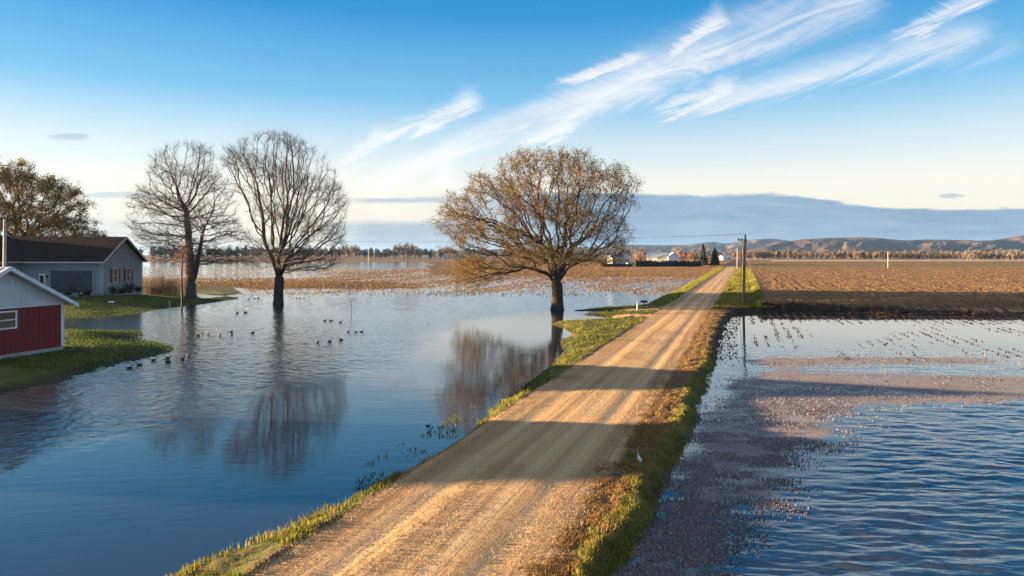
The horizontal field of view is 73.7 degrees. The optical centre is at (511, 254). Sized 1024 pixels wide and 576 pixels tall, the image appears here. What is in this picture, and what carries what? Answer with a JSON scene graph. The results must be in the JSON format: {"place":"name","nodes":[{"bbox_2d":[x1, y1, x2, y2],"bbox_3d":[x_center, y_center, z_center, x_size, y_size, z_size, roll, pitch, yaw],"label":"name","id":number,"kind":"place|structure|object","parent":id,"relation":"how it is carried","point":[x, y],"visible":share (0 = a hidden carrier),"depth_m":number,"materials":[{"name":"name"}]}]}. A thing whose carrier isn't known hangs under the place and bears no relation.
{"place":"outdoors","nodes":[
{"label":"outdoors","id":0,"kind":"place"},
{"bbox_2d":[65,293,97,296],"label":"driveway","id":1,"kind":"structure","parent":0,"point":[75,295],"depth_m":70.82,"materials":[{"name":"concrete"}]},
{"bbox_2d":[0,284,243,393],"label":"lawn","id":2,"kind":"structure","parent":0,"point":[13,378],"depth_m":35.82,"materials":[{"name":"green plant"}]},
{"bbox_2d":[3,219,6,266],"bbox_3d":[-34.208,1.491,45.999,0.253,7.726,0.256,0,0,0],"label":"utility pole","id":3,"kind":"object","parent":2,"relation":"on","point":[4,246],"visible":0.4,"depth_m":45.92,"materials":[{"name":"brown wood"}]},
{"bbox_2d":[0,266,78,358],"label":"red shed","id":4,"kind":"structure","parent":2,"relation":"on","point":[31,315],"depth_m":33.22,"materials":[{"name":"wood"}]},
{"bbox_2d":[0,310,16,329],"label":"window","id":5,"kind":"structure","parent":4,"relation":"in","point":[8,319],"depth_m":32.26,"materials":[{"name":"white glass"}]},
{"bbox_2d":[0,156,118,236],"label":"spring tree","id":6,"kind":"object","parent":2,"relation":"on","point":[15,219],"visible":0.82,"depth_m":92.07,"materials":[{"name":"brown plant"}]},
{"bbox_2d":[0,235,147,294],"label":"ranch house","id":7,"kind":"structure","parent":2,"relation":"on","point":[100,265],"depth_m":74.48,"materials":[{"name":"grey"}]},
{"bbox_2d":[39,274,45,284],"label":"door","id":8,"kind":"structure","parent":7,"relation":"in","point":[42,277],"depth_m":73.32,"materials":[{"name":"white paint"}]},
{"bbox_2d":[49,269,93,292],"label":"garage door","id":9,"kind":"structure","parent":7,"relation":"in","point":[57,277],"depth_m":73.34,"materials":[{"name":"grey metal"}]},
{"bbox_2d":[113,268,117,282],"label":"window","id":10,"kind":"structure","parent":7,"relation":"in","point":[115,270],"depth_m":75.89,"materials":[{"name":"glass"}]},
{"bbox_2d":[126,268,130,281],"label":"window","id":11,"kind":"structure","parent":7,"relation":"in","point":[128,270],"depth_m":78.47,"materials":[{"name":"glass"}]},
{"bbox_2d":[57,278,91,296],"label":"utility vehicle","id":12,"kind":"object","parent":2,"relation":"on","point":[82,291],"visible":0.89,"depth_m":69.58,"materials":[{"name":"green paint"}]},
{"bbox_2d":[108,284,121,294],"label":"shrub","id":13,"kind":"object","parent":2,"relation":"on","point":[113,290],"visible":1,"depth_m":74.27,"materials":[{"name":"green plant"}]},
{"bbox_2d":[118,287,126,293],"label":"shrub","id":14,"kind":"object","parent":2,"relation":"on","point":[122,291],"visible":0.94,"depth_m":75.67,"materials":[{"name":"green plant"}]},
{"bbox_2d":[122,281,136,292],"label":"shrub","id":15,"kind":"object","parent":2,"relation":"on","point":[129,288],"visible":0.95,"depth_m":77.38,"materials":[{"name":"green plant"}]},
{"bbox_2d":[134,285,141,291],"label":"shrub","id":16,"kind":"object","parent":2,"relation":"on","point":[137,288],"visible":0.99,"depth_m":79.00,"materials":[{"name":"green plant"}]},
{"bbox_2d":[143,283,159,294],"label":"brush","id":17,"kind":"object","parent":2,"relation":"on","point":[148,290],"visible":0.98,"depth_m":83.78,"materials":[{"name":"brown plant"}]},
{"bbox_2d":[142,278,165,294],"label":"brush","id":18,"kind":"object","parent":2,"relation":"on","point":[158,291],"visible":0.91,"depth_m":84.42,"materials":[{"name":"brown plant"}]},
{"bbox_2d":[151,267,184,295],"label":"brush","id":19,"kind":"object","parent":2,"relation":"on","point":[166,287],"visible":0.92,"depth_m":85.16,"materials":[{"name":"brown plant"}]},
{"bbox_2d":[165,277,183,295],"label":"brush","id":20,"kind":"object","parent":2,"relation":"on","point":[177,292],"visible":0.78,"depth_m":85.84,"materials":[{"name":"brown plant"}]},
{"bbox_2d":[120,134,259,298],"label":"bare tree","id":21,"kind":"object","parent":2,"relation":"on","point":[186,221],"visible":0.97,"depth_m":79.09,"materials":[{"name":"grey plant"}]},
{"bbox_2d":[0,262,696,575],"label":"water","id":22,"kind":"structure","parent":0,"point":[214,442],"depth_m":23.34,"materials":[{"name":"blue liquid"}]},
{"bbox_2d":[171,238,191,309],"bbox_3d":[-31.276,1.768,64.714,1.946,7.625,2.071,0,0,0],"label":"sapling","id":23,"kind":"object","parent":22,"relation":"in","point":[182,271],"visible":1,"depth_m":64.55,"materials":[{"name":"brown plant"}]},
{"bbox_2d":[217,127,351,303],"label":"bare tree","id":24,"kind":"object","parent":22,"relation":"in","point":[279,271],"visible":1,"depth_m":72.25,"materials":[{"name":"grey plant"}]},
{"bbox_2d":[422,142,644,309],"bbox_3d":[1.971,-2.605,65.553,21.231,16.514,20.098,0,0,0],"label":"spring tree","id":25,"kind":"object","parent":22,"relation":"in","point":[554,274],"visible":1,"depth_m":63.35,"materials":[{"name":"brown plant"}]},
{"bbox_2d":[318,407,478,510],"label":"grass","id":26,"kind":"structure","parent":0,"point":[409,453],"depth_m":18.76,"materials":[{"name":"green plant"}]},
{"bbox_2d":[245,266,736,575],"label":"road","id":27,"kind":"structure","parent":0,"point":[685,312],"depth_m":15.39,"materials":[{"name":"beige gravel"}]},
{"bbox_2d":[0,0,1023,254],"label":"sky","id":28,"kind":"structure","parent":0,"point":[790,120],"materials":[{"name":"blue"}]},
{"bbox_2d":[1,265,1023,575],"bbox_3d":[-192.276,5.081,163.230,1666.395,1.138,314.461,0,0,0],"label":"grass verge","id":29,"kind":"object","parent":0,"point":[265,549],"depth_m":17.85,"materials":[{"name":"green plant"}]},
{"bbox_2d":[165,299,668,575],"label":"grass","id":30,"kind":"structure","parent":29,"relation":"on","point":[290,531],"depth_m":20.98,"materials":[{"name":"green plant"}]},
{"bbox_2d":[169,314,720,575],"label":"dead stems","id":31,"kind":"object","parent":29,"relation":"on","point":[333,510],"visible":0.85,"depth_m":13.10,"materials":[{"name":"brown plant"}]},
{"bbox_2d":[511,308,725,575],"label":"dry grass","id":32,"kind":"structure","parent":29,"relation":"on","point":[597,519],"depth_m":15.96,"materials":[{"name":"plant"}]},
{"bbox_2d":[572,309,732,575],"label":"grass","id":33,"kind":"structure","parent":29,"relation":"on","point":[621,527],"depth_m":13.73,"materials":[{"name":"green plant"}]},
{"bbox_2d":[649,267,724,302],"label":"grass","id":34,"kind":"structure","parent":29,"relation":"on","point":[672,296],"depth_m":98.61,"materials":[{"name":"plant"}]},
{"bbox_2d":[713,267,766,310],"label":"grass","id":35,"kind":"structure","parent":29,"relation":"on","point":[751,285],"depth_m":83.88,"materials":[{"name":"green plant"}]},
{"bbox_2d":[737,234,746,301],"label":"utility pole","id":36,"kind":"object","parent":29,"relation":"on","point":[744,268],"visible":0.96,"depth_m":70.05,"materials":[{"name":"brown wood"}]},
{"bbox_2d":[84,230,736,241],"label":"overhead wire","id":37,"kind":"object","parent":36,"relation":"attached to","point":[486,241],"visible":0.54,"depth_m":77.51,"materials":[{"name":"black metal"}]},
{"bbox_2d":[328,238,787,254],"bbox_3d":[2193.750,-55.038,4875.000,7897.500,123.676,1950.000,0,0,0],"label":"hills","id":38,"kind":"structure","parent":0,"point":[733,246],"depth_m":4502.09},
{"bbox_2d":[144,255,1023,317],"bbox_3d":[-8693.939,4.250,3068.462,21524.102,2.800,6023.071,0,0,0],"label":"field","id":39,"kind":"structure","parent":0,"point":[436,260],"depth_m":159.12,"materials":[{"name":"brown soil"}]},
{"bbox_2d":[241,245,250,258],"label":"bare tree","id":40,"kind":"object","parent":39,"relation":"on","point":[244,249],"visible":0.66,"depth_m":763.43,"materials":[{"name":"grey plant"}]},
{"bbox_2d":[341,245,345,257],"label":"bare tree","id":41,"kind":"object","parent":39,"relation":"on","point":[343,249],"visible":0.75,"depth_m":792.00,"materials":[{"name":"grey plant"}]},
{"bbox_2d":[344,247,351,258],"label":"bare tree","id":42,"kind":"object","parent":39,"relation":"on","point":[348,251],"visible":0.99,"depth_m":733.21,"materials":[{"name":"grey plant"}]},
{"bbox_2d":[351,245,358,258],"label":"bare tree","id":43,"kind":"object","parent":39,"relation":"on","point":[355,250],"visible":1,"depth_m":743.36,"materials":[{"name":"grey plant"}]},
{"bbox_2d":[139,247,631,256],"bbox_3d":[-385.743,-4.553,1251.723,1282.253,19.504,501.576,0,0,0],"label":"woods","id":44,"kind":"object","parent":39,"relation":"on","point":[467,252],"visible":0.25,"depth_m":1243.08,"materials":[{"name":"brown plant"}]},
{"bbox_2d":[392,244,399,257],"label":"bare tree","id":45,"kind":"object","parent":39,"relation":"on","point":[395,251],"visible":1,"depth_m":738.74,"materials":[{"name":"grey plant"}]},
{"bbox_2d":[398,244,401,258],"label":"bare tree","id":46,"kind":"object","parent":39,"relation":"on","point":[399,253],"visible":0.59,"depth_m":773.86,"materials":[{"name":"grey plant"}]},
{"bbox_2d":[400,245,405,258],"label":"bare tree","id":47,"kind":"object","parent":39,"relation":"on","point":[403,248],"visible":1,"depth_m":741.64,"materials":[{"name":"grey plant"}]},
{"bbox_2d":[405,242,409,258],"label":"bare tree","id":48,"kind":"object","parent":39,"relation":"on","point":[407,251],"visible":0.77,"depth_m":783.04,"materials":[{"name":"grey plant"}]},
{"bbox_2d":[408,243,415,258],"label":"bare tree","id":49,"kind":"object","parent":39,"relation":"on","point":[412,249],"visible":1,"depth_m":765.95,"materials":[{"name":"grey plant"}]},
{"bbox_2d":[414,245,418,258],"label":"bare tree","id":50,"kind":"object","parent":39,"relation":"on","point":[416,250],"visible":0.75,"depth_m":800.27,"materials":[{"name":"grey plant"}]},
{"bbox_2d":[423,252,432,258],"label":"farmhouse","id":51,"kind":"object","parent":39,"relation":"on","point":[425,255],"visible":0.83,"depth_m":756.72,"materials":[{"name":"white paint"}]},
{"bbox_2d":[142,262,726,296],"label":"stubble","id":52,"kind":"object","parent":39,"relation":"on","point":[295,284],"visible":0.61,"depth_m":143.51,"materials":[{"name":"brown plant"}]},
{"bbox_2d":[444,254,460,258],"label":"farm shed","id":53,"kind":"structure","parent":39,"relation":"on","point":[445,257],"depth_m":765.68,"materials":[{"name":"white paint"}]},
{"bbox_2d":[603,263,632,266],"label":"hedge","id":54,"kind":"object","parent":39,"relation":"on","point":[624,265],"visible":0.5,"depth_m":275.20,"materials":[{"name":"green plant"}]},
{"bbox_2d":[607,254,629,263],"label":"farmhouse","id":55,"kind":"object","parent":39,"relation":"on","point":[626,259],"visible":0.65,"depth_m":342.22,"materials":[{"name":"grey"}]},
{"bbox_2d":[631,247,646,260],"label":"bare tree","id":56,"kind":"object","parent":39,"relation":"on","point":[644,254],"visible":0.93,"depth_m":339.42,"materials":[{"name":"beige plant"}]},
{"bbox_2d":[646,252,667,261],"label":"farmhouse","id":57,"kind":"object","parent":39,"relation":"on","point":[651,256],"visible":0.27,"depth_m":335.69,"materials":[{"name":"white paint"}]},
{"bbox_2d":[656,254,667,261],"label":"farm annex","id":58,"kind":"object","parent":39,"relation":"on","point":[662,258],"visible":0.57,"depth_m":329.14,"materials":[{"name":"white paint"}]},
{"bbox_2d":[668,252,679,261],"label":"farm barn","id":59,"kind":"structure","parent":39,"relation":"on","point":[672,256],"depth_m":327.01,"materials":[{"name":"white paint"}]},
{"bbox_2d":[677,250,688,260],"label":"bare tree","id":60,"kind":"object","parent":39,"relation":"on","point":[682,254],"visible":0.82,"depth_m":344.13,"materials":[{"name":"beige plant"}]},
{"bbox_2d":[687,250,698,260],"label":"bare tree","id":61,"kind":"object","parent":39,"relation":"on","point":[694,257],"visible":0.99,"depth_m":349.08,"materials":[{"name":"beige plant"}]},
{"bbox_2d":[698,244,710,265],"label":"spruce tree","id":62,"kind":"object","parent":39,"relation":"on","point":[703,258],"visible":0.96,"depth_m":283.69,"materials":[{"name":"green plant"}]},
{"bbox_2d":[710,247,721,266],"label":"spruce tree","id":63,"kind":"object","parent":39,"relation":"on","point":[714,258],"visible":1,"depth_m":283.83,"materials":[{"name":"green plant"}]},
{"bbox_2d":[719,255,730,259],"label":"farmhouse","id":64,"kind":"object","parent":39,"relation":"on","point":[724,257],"visible":0.94,"depth_m":617.07,"materials":[{"name":"white paint"}]},
{"bbox_2d":[703,308,748,359],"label":"mud clods","id":65,"kind":"object","parent":39,"relation":"on","point":[728,337],"visible":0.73,"depth_m":44.57,"materials":[{"name":"brown soil"}]},
{"bbox_2d":[706,249,1023,259],"bbox_3d":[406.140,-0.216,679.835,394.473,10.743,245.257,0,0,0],"label":"woods","id":66,"kind":"object","parent":39,"relation":"on","point":[1012,254],"visible":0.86,"depth_m":654.54,"materials":[{"name":"brown plant"}]},
{"bbox_2d":[728,301,1023,316],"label":"mud clods","id":67,"kind":"object","parent":39,"relation":"on","point":[877,308],"visible":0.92,"depth_m":60.94,"materials":[{"name":"brown soil"}]},
{"bbox_2d":[752,266,1023,306],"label":"stubble","id":68,"kind":"object","parent":39,"relation":"on","point":[957,300],"visible":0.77,"depth_m":86.64,"materials":[{"name":"brown plant"}]},
{"bbox_2d":[609,312,1023,575],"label":"water","id":69,"kind":"structure","parent":0,"point":[927,488],"depth_m":18.52,"materials":[{"name":"blue liquid"}]},
{"bbox_2d":[612,348,1023,575],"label":"floating chaff","id":70,"kind":"object","parent":69,"relation":"on","point":[687,539],"visible":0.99,"depth_m":14.98,"materials":[{"name":"brown plant"}]},
{"bbox_2d":[749,312,1023,360],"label":"corn stalks","id":71,"kind":"object","parent":69,"relation":"on","point":[908,359],"visible":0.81,"depth_m":51.37,"materials":[{"name":"brown plant"}]},
{"bbox_2d":[710,235,1023,255],"bbox_3d":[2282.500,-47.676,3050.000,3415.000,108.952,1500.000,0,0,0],"label":"hills","id":72,"kind":"structure","parent":0,"point":[867,244],"depth_m":2835.10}
]}

